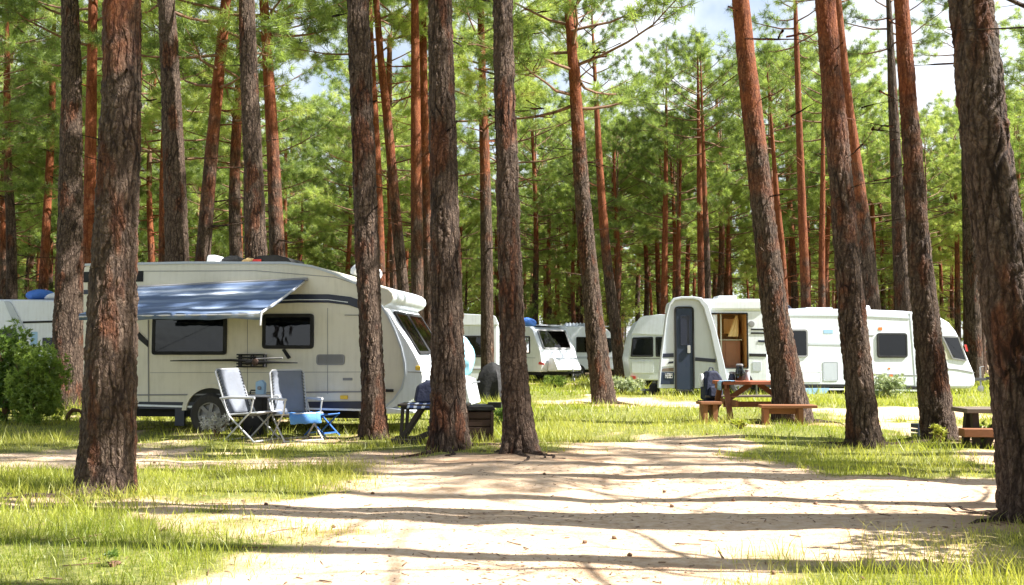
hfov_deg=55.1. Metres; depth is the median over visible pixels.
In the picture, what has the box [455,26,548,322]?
pine tree
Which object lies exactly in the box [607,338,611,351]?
window
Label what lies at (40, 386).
bush
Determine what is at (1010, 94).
pine tree
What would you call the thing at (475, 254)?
pine tree
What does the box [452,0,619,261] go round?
pine tree
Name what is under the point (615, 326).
pine tree
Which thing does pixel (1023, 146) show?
pine tree
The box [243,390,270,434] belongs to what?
camping table
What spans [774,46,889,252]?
pine tree
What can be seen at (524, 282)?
pine tree
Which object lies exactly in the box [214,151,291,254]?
pine tree
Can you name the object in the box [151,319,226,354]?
window
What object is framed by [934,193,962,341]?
young pine
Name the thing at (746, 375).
flask
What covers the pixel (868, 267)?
pine tree
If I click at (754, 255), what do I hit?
pine tree
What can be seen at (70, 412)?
dead root
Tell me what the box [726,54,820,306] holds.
pine tree
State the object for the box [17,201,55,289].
pine tree
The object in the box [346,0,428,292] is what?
pine tree
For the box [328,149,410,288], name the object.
pine tree
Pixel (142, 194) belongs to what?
pine tree
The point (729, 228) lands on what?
pine tree
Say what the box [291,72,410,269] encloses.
pine tree
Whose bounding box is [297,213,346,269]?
pine tree
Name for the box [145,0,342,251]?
pine tree
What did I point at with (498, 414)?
shrub
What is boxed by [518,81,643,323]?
pine tree
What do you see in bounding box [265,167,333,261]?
pine tree
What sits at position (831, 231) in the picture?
pine tree
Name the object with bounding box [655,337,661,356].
window
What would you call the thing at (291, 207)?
pine tree
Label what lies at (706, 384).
rucksack
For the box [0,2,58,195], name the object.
pine tree
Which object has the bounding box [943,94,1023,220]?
pine tree
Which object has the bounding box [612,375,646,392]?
shrub
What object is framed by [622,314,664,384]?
caravan
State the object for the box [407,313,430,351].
window
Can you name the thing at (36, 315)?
caravan
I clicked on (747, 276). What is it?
pine tree
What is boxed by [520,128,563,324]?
pine tree
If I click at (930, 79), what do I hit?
sky
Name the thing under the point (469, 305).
young pine
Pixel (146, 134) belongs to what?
pine tree
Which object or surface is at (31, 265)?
pine tree
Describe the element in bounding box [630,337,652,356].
window
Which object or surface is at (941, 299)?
pine tree
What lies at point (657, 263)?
pine tree
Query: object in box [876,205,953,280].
pine tree
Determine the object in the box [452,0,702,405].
pine tree
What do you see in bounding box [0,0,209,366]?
pine tree
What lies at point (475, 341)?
window
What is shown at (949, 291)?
pine tree
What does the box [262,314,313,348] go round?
window
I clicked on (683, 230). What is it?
pine tree
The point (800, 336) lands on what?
window
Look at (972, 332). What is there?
pine tree
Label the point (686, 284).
pine tree
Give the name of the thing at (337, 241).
pine tree
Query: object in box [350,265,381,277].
bundle
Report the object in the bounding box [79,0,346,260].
pine tree
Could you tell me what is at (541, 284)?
pine tree
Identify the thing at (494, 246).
pine tree
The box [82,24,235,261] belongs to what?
pine tree
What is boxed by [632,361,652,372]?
locker door
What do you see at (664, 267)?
pine tree
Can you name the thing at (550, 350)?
caravan
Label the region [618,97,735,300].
pine tree
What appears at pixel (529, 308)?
young pine
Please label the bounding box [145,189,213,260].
pine tree
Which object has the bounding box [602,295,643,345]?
young pine
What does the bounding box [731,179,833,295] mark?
pine tree
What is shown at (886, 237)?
pine tree
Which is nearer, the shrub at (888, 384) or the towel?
the towel
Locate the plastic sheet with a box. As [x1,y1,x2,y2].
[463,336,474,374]
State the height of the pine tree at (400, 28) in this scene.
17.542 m
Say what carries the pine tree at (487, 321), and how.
on the ground at (499, 494)
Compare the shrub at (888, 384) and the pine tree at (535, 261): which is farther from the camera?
the pine tree at (535, 261)
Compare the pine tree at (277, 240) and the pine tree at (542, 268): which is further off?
the pine tree at (542, 268)
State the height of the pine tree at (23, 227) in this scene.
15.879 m
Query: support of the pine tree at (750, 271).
on the ground at (499, 494)
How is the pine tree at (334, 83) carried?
on the ground at (499, 494)
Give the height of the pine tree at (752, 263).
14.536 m
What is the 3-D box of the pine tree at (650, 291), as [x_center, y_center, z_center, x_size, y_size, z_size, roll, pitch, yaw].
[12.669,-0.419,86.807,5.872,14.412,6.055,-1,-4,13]
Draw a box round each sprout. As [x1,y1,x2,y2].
[104,547,119,566]
[928,423,947,443]
[970,419,994,443]
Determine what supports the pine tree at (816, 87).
on the ground at (499, 494)
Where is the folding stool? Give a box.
[304,413,339,436]
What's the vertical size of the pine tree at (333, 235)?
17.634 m
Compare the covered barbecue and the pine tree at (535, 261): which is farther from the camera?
the pine tree at (535, 261)
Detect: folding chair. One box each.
[215,368,281,442]
[268,369,323,442]
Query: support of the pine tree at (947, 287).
on the ground at (499, 494)
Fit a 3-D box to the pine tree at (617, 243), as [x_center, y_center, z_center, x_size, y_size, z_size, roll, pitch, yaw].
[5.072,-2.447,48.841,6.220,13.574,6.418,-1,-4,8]
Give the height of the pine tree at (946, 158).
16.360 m
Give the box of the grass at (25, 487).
[0,373,1023,584]
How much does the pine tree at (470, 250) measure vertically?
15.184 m
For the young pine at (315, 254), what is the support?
on the ground at (499, 494)
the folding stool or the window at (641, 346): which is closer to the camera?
the folding stool
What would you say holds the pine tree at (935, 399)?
on the ground at (499, 494)
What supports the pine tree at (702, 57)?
on the ground at (499, 494)
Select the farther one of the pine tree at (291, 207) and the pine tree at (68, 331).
the pine tree at (291, 207)
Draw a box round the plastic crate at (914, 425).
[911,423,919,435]
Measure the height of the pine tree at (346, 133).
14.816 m
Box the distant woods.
[22,226,962,346]
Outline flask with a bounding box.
[744,369,749,380]
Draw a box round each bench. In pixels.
[696,401,721,423]
[758,404,817,424]
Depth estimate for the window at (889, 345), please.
29.31 m
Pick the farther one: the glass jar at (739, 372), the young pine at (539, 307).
the young pine at (539, 307)
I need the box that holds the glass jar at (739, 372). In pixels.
[735,364,743,380]
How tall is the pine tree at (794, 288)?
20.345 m
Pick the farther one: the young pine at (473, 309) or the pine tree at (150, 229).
the young pine at (473, 309)
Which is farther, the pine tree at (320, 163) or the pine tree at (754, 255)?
the pine tree at (754, 255)
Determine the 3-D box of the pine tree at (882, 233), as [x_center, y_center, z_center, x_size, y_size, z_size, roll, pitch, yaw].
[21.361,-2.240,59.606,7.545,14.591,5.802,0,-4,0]
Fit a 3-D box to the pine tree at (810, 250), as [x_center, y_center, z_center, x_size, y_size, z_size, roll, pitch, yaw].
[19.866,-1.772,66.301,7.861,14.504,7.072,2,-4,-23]
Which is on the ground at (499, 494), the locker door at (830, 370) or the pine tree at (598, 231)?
the pine tree at (598, 231)
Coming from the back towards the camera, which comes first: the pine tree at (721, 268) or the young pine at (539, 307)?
the young pine at (539, 307)
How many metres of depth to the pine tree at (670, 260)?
78.30 m
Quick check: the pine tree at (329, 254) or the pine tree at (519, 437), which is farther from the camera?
the pine tree at (329, 254)
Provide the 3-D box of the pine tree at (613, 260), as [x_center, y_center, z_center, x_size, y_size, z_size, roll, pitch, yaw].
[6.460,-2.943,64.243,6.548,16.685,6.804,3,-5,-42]
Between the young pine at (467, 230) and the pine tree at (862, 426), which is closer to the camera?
the pine tree at (862, 426)
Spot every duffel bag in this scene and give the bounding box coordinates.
[26,289,53,299]
[221,255,242,260]
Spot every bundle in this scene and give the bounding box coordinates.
[44,293,54,299]
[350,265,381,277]
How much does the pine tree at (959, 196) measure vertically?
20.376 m
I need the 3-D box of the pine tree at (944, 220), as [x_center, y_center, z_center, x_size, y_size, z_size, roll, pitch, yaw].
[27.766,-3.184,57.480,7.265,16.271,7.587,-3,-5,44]
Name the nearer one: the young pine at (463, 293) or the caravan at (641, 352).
the caravan at (641, 352)
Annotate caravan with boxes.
[0,299,53,361]
[79,255,501,432]
[463,314,498,380]
[499,325,582,381]
[552,323,613,377]
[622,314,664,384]
[657,296,766,394]
[749,305,988,393]
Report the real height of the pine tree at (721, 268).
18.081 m
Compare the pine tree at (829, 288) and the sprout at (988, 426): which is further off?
the pine tree at (829, 288)
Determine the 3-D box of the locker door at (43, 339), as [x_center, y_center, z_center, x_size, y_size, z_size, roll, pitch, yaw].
[-11.400,1.282,24.177,0.327,0.336,0.033,0,-4,-4]
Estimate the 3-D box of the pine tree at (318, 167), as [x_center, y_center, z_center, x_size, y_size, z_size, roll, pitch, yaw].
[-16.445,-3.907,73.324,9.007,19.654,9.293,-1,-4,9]
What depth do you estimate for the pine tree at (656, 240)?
56.59 m
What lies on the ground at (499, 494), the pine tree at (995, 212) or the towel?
the pine tree at (995, 212)
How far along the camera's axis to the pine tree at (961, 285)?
78.55 m
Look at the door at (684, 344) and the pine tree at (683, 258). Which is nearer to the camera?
the door at (684, 344)
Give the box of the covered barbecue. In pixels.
[477,362,501,399]
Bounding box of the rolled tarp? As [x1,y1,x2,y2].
[524,318,536,325]
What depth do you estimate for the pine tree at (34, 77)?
29.52 m
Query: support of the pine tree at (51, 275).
on the ground at (499, 494)
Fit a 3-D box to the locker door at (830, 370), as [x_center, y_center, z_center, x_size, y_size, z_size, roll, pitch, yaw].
[9.418,2.327,29.009,0.467,0.566,0.017,1,-4,-8]
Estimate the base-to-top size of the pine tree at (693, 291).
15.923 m
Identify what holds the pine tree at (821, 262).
on the ground at (499, 494)
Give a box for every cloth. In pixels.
[407,402,429,408]
[717,380,733,389]
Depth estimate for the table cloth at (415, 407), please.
13.03 m
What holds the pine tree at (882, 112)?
on the ground at (499, 494)
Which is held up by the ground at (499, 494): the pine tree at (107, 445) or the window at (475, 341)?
the pine tree at (107, 445)
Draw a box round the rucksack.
[699,367,722,399]
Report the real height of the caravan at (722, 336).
2.832 m
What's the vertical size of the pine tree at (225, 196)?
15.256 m
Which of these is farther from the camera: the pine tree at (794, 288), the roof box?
the pine tree at (794, 288)
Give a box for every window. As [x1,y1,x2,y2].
[0,329,18,338]
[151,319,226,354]
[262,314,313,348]
[393,311,430,354]
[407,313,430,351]
[464,336,480,356]
[525,336,529,353]
[537,329,571,348]
[576,337,586,351]
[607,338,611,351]
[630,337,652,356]
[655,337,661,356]
[792,329,807,356]
[877,333,907,357]
[942,336,966,360]
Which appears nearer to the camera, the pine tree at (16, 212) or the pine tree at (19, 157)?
the pine tree at (19, 157)
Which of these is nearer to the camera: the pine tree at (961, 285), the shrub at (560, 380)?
the shrub at (560, 380)
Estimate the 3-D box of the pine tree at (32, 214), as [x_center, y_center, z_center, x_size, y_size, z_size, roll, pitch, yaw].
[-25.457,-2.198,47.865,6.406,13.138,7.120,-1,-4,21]
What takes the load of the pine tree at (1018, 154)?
on the ground at (499, 494)
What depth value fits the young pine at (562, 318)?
55.08 m
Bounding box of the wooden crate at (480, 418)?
[467,405,494,441]
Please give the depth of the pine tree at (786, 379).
17.04 m
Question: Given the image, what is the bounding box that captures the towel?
[277,411,321,424]
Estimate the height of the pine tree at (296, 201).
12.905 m
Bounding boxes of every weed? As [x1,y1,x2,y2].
[199,413,233,436]
[727,417,751,428]
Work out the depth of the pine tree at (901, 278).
35.22 m
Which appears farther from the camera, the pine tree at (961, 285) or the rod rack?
the pine tree at (961, 285)
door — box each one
[42,338,51,347]
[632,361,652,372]
[676,308,692,389]
[802,371,820,381]
[823,362,837,380]
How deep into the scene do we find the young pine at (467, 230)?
62.36 m
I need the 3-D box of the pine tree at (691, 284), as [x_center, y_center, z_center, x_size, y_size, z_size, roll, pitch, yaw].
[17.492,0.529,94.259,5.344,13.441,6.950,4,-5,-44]
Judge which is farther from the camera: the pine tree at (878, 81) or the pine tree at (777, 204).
the pine tree at (878, 81)
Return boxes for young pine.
[16,144,159,291]
[17,172,57,298]
[138,115,266,260]
[297,240,331,263]
[302,254,349,274]
[408,236,480,313]
[408,271,473,305]
[462,221,494,313]
[463,247,548,321]
[464,273,526,314]
[527,288,575,324]
[538,223,641,375]
[552,247,605,325]
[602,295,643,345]
[744,265,817,307]
[835,248,939,310]
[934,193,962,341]
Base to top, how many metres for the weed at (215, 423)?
0.405 m
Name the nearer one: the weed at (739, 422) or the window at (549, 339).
the weed at (739, 422)
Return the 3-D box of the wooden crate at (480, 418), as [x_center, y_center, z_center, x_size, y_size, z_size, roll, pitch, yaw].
[-0.515,1.800,13.509,0.548,0.509,0.400,0,-4,-4]
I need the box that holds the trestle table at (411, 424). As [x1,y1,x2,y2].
[389,402,470,444]
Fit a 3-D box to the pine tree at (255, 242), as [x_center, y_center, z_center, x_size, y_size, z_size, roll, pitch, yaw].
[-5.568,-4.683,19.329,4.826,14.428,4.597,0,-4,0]
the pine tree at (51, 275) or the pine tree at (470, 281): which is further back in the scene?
the pine tree at (470, 281)
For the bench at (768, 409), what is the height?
0.360 m
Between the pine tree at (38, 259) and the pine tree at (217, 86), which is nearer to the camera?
the pine tree at (217, 86)
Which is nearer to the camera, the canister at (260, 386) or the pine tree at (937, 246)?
the canister at (260, 386)
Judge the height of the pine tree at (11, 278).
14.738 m
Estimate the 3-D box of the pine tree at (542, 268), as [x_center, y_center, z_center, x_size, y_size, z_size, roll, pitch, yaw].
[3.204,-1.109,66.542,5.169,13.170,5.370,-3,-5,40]
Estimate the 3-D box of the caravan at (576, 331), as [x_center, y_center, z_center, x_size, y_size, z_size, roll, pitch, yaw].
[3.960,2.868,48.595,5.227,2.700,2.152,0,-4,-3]
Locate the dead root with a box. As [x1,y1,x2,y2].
[65,408,80,420]
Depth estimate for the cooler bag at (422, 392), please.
13.23 m
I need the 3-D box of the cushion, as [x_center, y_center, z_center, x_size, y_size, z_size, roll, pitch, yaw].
[-4.247,-0.515,15.902,0.228,0.094,0.341,0,-4,0]
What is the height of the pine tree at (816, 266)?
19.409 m
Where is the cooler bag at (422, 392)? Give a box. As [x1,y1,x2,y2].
[414,380,430,402]
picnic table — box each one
[705,380,771,420]
[951,407,993,448]
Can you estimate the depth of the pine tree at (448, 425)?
12.32 m
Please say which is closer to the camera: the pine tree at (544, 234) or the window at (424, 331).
the window at (424, 331)
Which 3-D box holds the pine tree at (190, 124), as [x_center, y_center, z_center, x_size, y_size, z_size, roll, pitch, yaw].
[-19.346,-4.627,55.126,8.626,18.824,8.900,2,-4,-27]
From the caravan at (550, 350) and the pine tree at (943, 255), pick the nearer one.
the caravan at (550, 350)
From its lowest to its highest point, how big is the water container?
0.410 m
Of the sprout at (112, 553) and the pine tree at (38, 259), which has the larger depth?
the pine tree at (38, 259)
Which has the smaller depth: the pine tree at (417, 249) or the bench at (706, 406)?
the bench at (706, 406)
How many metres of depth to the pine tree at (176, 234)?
19.61 m
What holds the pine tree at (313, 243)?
on the ground at (499, 494)
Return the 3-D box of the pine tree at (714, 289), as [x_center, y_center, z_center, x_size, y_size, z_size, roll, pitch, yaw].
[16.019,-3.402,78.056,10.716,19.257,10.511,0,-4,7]
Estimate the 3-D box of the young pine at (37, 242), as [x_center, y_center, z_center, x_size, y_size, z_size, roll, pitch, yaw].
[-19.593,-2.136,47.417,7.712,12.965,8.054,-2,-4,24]
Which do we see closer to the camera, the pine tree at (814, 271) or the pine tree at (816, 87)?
the pine tree at (816, 87)
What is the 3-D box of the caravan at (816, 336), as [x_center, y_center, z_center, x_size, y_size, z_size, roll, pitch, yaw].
[11.118,1.759,30.402,8.149,2.708,2.300,1,-4,-8]
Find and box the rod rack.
[170,354,297,366]
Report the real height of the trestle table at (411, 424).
0.533 m
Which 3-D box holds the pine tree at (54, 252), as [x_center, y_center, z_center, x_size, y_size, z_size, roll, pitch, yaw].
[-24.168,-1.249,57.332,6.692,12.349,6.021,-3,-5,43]
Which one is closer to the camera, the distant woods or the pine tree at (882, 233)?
the pine tree at (882, 233)
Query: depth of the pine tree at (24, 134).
40.65 m
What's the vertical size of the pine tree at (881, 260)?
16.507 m
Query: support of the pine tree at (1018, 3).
on the ground at (499, 494)
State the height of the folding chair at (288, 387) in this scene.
1.025 m
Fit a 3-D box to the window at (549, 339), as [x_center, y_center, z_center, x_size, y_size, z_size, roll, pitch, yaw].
[1.835,2.029,42.398,1.660,0.864,0.471,3,-5,-40]
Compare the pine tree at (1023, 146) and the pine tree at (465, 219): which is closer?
the pine tree at (1023, 146)
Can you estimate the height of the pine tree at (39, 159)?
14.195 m
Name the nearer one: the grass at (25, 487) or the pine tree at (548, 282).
the grass at (25, 487)
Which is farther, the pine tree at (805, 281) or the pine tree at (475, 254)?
the pine tree at (475, 254)
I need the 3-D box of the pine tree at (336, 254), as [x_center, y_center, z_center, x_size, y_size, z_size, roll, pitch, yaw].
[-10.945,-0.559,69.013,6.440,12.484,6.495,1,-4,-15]
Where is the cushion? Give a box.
[242,258,253,261]
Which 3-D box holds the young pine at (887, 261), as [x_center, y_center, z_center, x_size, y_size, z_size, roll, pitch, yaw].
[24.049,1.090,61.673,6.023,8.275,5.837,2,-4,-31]
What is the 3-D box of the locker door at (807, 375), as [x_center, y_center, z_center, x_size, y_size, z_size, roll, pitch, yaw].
[8.723,2.482,28.903,0.795,0.313,0.013,1,-4,-8]
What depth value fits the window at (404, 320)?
15.48 m
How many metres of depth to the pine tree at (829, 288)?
76.90 m
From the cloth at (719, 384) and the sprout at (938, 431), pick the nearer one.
the sprout at (938, 431)
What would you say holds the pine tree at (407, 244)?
on the ground at (499, 494)
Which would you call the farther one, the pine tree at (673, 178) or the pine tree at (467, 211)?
the pine tree at (467, 211)
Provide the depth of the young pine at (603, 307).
87.63 m
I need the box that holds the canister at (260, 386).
[255,380,265,394]
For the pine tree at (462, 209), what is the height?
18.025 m
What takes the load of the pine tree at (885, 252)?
on the ground at (499, 494)
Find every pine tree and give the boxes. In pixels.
[0,0,101,298]
[0,0,160,227]
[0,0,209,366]
[0,1,101,261]
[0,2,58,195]
[0,2,102,297]
[0,4,101,229]
[0,10,84,298]
[0,40,84,290]
[0,83,43,182]
[0,83,57,293]
[0,132,56,223]
[1,0,156,508]
[10,0,94,410]
[10,0,216,221]
[15,88,84,287]
[16,126,59,287]
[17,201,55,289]
[36,63,187,229]
[37,0,285,261]
[53,198,145,255]
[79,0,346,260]
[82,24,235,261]
[83,67,191,257]
[139,0,268,418]
[139,50,227,228]
[139,122,243,255]
[139,181,243,257]
[141,0,372,257]
[142,122,229,244]
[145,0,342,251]
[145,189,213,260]
[158,87,321,252]
[186,121,267,254]
[200,0,345,258]
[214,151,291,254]
[216,109,351,257]
[220,0,292,418]
[221,141,338,251]
[261,105,343,241]
[264,158,354,269]
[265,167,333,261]
[267,195,317,264]
[283,0,453,286]
[289,89,409,271]
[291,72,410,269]
[293,89,403,274]
[295,187,353,268]
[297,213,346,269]
[300,0,474,289]
[302,42,427,230]
[310,93,410,287]
[314,197,385,275]
[324,0,394,443]
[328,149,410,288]
[344,129,470,287]
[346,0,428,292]
[346,0,491,330]
[374,0,472,318]
[379,59,495,252]
[383,131,479,287]
[385,246,410,280]
[392,0,500,458]
[393,0,599,368]
[406,154,479,287]
[409,193,480,260]
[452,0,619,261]
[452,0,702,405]
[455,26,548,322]
[458,153,494,301]
[459,76,625,375]
[462,177,494,300]
[462,201,529,313]
[463,238,480,294]
[467,188,529,308]
[480,0,565,464]
[491,112,598,324]
[494,189,563,313]
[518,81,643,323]
[518,129,637,323]
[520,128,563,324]
[520,195,576,324]
[521,189,570,324]
[522,220,575,324]
[523,136,606,322]
[527,0,627,310]
[545,103,671,304]
[548,0,634,378]
[552,103,675,375]
[560,143,642,319]
[568,114,687,323]
[571,221,651,331]
[591,106,694,315]
[592,87,743,299]
[597,193,642,311]
[604,100,716,314]
[607,33,726,314]
[608,137,672,321]
[610,100,718,304]
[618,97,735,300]
[622,247,660,327]
[623,199,695,295]
[625,240,672,314]
[626,200,696,301]
[626,217,696,307]
[631,156,725,302]
[639,22,756,298]
[641,38,763,298]
[641,40,792,295]
[647,107,736,295]
[660,244,737,295]
[668,166,754,298]
[669,123,791,295]
[672,257,717,296]
[674,129,795,295]
[686,18,867,290]
[695,0,843,424]
[701,42,821,304]
[707,40,866,308]
[709,178,754,295]
[710,205,746,286]
[724,0,856,307]
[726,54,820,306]
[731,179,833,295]
[732,227,758,298]
[733,205,814,273]
[733,246,758,298]
[735,216,817,282]
[737,186,818,271]
[745,0,913,450]
[750,175,833,306]
[762,0,904,309]
[762,16,895,307]
[763,67,888,307]
[766,92,833,301]
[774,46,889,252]
[782,115,889,308]
[785,77,941,270]
[785,218,878,307]
[797,109,936,305]
[797,253,817,302]
[807,157,935,302]
[810,227,835,308]
[814,0,958,311]
[816,72,932,255]
[828,126,946,309]
[861,0,994,443]
[863,101,961,272]
[874,127,961,270]
[876,169,891,310]
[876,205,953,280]
[878,96,1022,340]
[886,170,961,318]
[892,0,1023,381]
[919,72,1023,373]
[928,167,962,328]
[929,108,988,369]
[930,95,1023,314]
[934,250,962,287]
[935,266,954,306]
[938,106,1023,233]
[941,0,1023,523]
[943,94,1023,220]
[947,0,1023,100]
[1000,20,1023,150]
[1008,100,1023,208]
[1010,127,1023,218]
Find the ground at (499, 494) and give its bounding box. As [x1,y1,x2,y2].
[0,364,1023,584]
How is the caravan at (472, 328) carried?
on the ground at (499, 494)
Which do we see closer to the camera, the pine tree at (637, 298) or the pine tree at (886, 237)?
the pine tree at (886, 237)
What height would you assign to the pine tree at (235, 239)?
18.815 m
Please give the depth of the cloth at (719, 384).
17.47 m
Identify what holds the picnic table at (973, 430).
on the ground at (499, 494)
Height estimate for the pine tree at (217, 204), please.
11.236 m
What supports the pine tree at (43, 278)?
on the ground at (499, 494)
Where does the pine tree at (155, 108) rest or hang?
on the ground at (499, 494)
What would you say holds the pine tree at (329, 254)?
on the ground at (499, 494)
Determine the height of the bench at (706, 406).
0.411 m
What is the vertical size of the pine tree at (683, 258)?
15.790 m
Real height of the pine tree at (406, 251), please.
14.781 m
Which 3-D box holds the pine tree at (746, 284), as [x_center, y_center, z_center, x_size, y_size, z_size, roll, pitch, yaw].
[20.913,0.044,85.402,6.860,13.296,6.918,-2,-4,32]
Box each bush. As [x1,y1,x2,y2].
[0,316,36,423]
[2,337,74,425]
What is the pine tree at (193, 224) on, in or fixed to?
on the ground at (499, 494)
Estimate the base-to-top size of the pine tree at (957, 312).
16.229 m
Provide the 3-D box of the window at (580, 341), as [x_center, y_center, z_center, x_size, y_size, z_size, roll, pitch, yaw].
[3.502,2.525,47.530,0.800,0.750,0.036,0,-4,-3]
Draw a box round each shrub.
[493,408,502,426]
[543,375,566,387]
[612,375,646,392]
[873,372,909,398]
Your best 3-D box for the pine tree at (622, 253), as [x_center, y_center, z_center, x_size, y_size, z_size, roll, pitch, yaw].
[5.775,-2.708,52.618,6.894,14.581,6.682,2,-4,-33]
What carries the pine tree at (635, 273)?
on the ground at (499, 494)
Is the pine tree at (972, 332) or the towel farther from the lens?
the pine tree at (972, 332)
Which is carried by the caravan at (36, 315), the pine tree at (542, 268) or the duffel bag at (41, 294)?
the duffel bag at (41, 294)
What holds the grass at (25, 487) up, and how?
on the ground at (499, 494)
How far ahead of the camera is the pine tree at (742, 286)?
93.39 m
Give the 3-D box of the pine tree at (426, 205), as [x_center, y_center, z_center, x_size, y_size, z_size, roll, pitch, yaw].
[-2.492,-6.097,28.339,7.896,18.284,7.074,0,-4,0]
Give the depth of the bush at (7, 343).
17.00 m
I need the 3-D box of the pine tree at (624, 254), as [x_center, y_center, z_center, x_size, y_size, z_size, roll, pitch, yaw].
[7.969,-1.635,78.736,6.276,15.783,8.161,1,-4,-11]
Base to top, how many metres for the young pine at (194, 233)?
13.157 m
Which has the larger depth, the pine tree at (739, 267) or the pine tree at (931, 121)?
the pine tree at (739, 267)
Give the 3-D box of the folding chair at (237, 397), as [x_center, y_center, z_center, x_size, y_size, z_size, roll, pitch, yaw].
[-3.774,1.600,14.025,0.765,1.032,0.632,-1,-4,22]
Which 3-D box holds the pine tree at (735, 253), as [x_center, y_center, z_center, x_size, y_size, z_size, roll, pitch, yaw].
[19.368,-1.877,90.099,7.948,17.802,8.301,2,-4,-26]
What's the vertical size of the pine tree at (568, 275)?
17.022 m
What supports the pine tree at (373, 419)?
on the ground at (499, 494)
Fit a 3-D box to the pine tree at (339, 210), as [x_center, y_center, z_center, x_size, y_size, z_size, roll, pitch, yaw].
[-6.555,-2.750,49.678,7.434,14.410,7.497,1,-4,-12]
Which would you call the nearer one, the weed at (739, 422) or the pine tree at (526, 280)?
the weed at (739, 422)
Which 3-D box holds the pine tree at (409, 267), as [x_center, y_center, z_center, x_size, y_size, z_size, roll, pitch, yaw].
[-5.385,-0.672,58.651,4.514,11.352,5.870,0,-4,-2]
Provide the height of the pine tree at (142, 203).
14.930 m
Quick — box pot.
[729,372,734,379]
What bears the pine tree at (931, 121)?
on the ground at (499, 494)
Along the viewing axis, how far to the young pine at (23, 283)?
49.40 m
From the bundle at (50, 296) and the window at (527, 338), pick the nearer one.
the bundle at (50, 296)
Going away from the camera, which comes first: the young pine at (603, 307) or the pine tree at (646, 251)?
the pine tree at (646, 251)
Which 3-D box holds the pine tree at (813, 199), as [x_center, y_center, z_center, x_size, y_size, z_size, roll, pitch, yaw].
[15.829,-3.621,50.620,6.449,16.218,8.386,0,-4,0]
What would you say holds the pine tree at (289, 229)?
on the ground at (499, 494)
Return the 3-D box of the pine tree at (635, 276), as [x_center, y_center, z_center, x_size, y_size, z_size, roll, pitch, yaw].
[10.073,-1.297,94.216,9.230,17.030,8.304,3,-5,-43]
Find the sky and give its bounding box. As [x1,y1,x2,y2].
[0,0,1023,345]
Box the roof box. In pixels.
[253,255,303,263]
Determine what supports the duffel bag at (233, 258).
on the caravan at (305, 317)
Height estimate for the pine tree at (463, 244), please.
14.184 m
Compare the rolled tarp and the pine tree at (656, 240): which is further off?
the pine tree at (656, 240)
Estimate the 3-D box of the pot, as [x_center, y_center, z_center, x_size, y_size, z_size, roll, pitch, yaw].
[3.985,1.512,17.770,0.120,0.160,0.120,0,-4,0]
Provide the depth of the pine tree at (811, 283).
92.56 m
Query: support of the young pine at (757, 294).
on the ground at (499, 494)
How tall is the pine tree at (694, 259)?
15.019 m
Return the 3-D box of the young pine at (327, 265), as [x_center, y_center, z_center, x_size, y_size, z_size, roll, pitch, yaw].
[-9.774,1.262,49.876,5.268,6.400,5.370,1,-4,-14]
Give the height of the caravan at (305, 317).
2.879 m
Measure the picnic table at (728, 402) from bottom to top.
0.792 m
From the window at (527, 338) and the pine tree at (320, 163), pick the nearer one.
the window at (527, 338)
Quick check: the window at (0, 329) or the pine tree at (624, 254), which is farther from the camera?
the pine tree at (624, 254)
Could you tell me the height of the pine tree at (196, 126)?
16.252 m
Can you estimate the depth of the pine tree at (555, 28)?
34.08 m
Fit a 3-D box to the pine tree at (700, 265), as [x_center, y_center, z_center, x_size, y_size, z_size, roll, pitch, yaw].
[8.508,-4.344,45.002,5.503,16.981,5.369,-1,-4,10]
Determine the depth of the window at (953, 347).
29.58 m
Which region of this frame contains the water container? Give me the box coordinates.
[649,382,659,394]
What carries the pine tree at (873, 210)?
on the ground at (499, 494)
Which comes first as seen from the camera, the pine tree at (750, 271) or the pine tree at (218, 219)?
the pine tree at (218, 219)
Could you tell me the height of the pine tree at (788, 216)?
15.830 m

